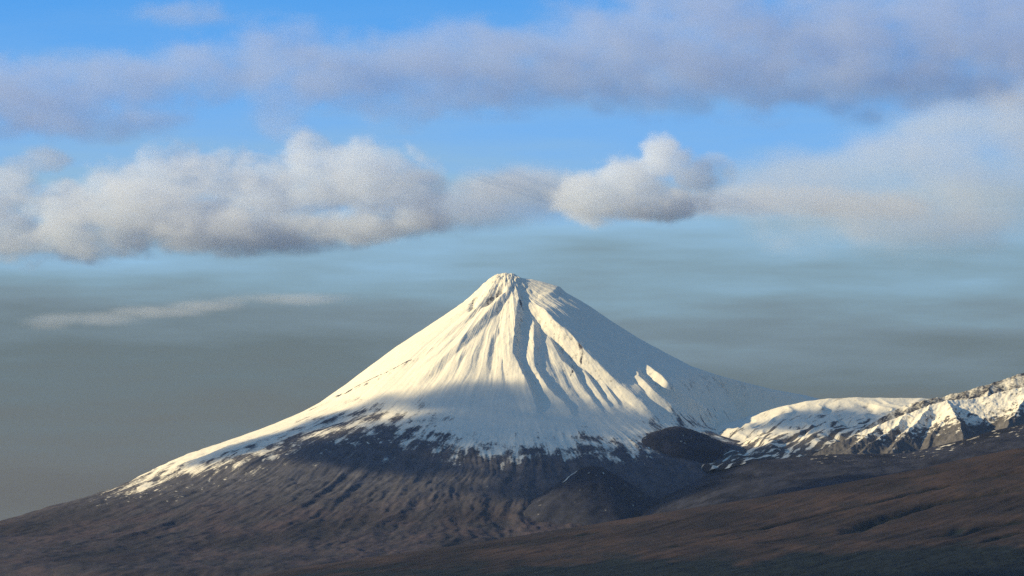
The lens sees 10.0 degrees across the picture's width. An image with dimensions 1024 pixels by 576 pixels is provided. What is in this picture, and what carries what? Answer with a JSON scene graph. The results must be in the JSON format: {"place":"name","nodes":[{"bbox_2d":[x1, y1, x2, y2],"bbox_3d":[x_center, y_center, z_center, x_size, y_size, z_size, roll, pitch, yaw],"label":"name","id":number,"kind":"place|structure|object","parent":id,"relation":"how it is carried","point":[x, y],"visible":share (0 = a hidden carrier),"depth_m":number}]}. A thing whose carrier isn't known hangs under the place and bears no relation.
{"place":"outdoors","nodes":[
{"label":"outdoors","id":0,"kind":"place"},
{"bbox_2d":[0,273,818,575],"bbox_3d":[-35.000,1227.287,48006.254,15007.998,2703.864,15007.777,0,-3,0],"label":"mountain","id":1,"kind":"structure","parent":0,"point":[493,407],"depth_m":45706.32},
{"bbox_2d":[523,465,657,524],"bbox_3d":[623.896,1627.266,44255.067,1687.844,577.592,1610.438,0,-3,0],"label":"cinder cone","id":2,"kind":"object","parent":1,"relation":"on","point":[590,495],"visible":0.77,"depth_m":43884.82},
{"bbox_2d":[641,426,729,462],"bbox_3d":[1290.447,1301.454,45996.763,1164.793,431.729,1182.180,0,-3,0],"label":"lava dome","id":3,"kind":"structure","parent":1,"relation":"on","point":[684,443],"depth_m":45661.88},
{"bbox_2d":[0,0,1023,520],"label":"sky","id":4,"kind":"structure","parent":0,"point":[216,216]},
{"bbox_2d":[252,447,1023,575],"bbox_3d":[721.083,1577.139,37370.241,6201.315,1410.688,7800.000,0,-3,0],"label":"heath hillside","id":5,"kind":"structure","parent":0,"point":[963,517],"depth_m":37270.16},
{"bbox_2d":[700,397,927,471],"bbox_3d":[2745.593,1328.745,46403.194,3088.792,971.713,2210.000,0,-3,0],"label":"snowy saddle","id":6,"kind":"object","parent":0,"point":[806,428],"visible":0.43,"depth_m":46438.84},
{"bbox_2d":[641,424,1023,515],"bbox_3d":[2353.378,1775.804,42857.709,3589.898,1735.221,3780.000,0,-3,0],"label":"dark slope","id":7,"kind":"structure","parent":0,"point":[759,479],"depth_m":43119.44},
{"bbox_2d":[813,387,1023,455],"bbox_3d":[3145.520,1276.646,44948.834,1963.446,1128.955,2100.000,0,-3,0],"label":"snowy ridge","id":8,"kind":"structure","parent":0,"point":[941,423],"depth_m":44560.95},
{"bbox_2d":[852,373,1023,435],"bbox_3d":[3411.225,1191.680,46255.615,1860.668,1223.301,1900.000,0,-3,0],"label":"rock ridge","id":9,"kind":"object","parent":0,"point":[1013,382],"visible":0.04,"depth_m":46165.10}
]}

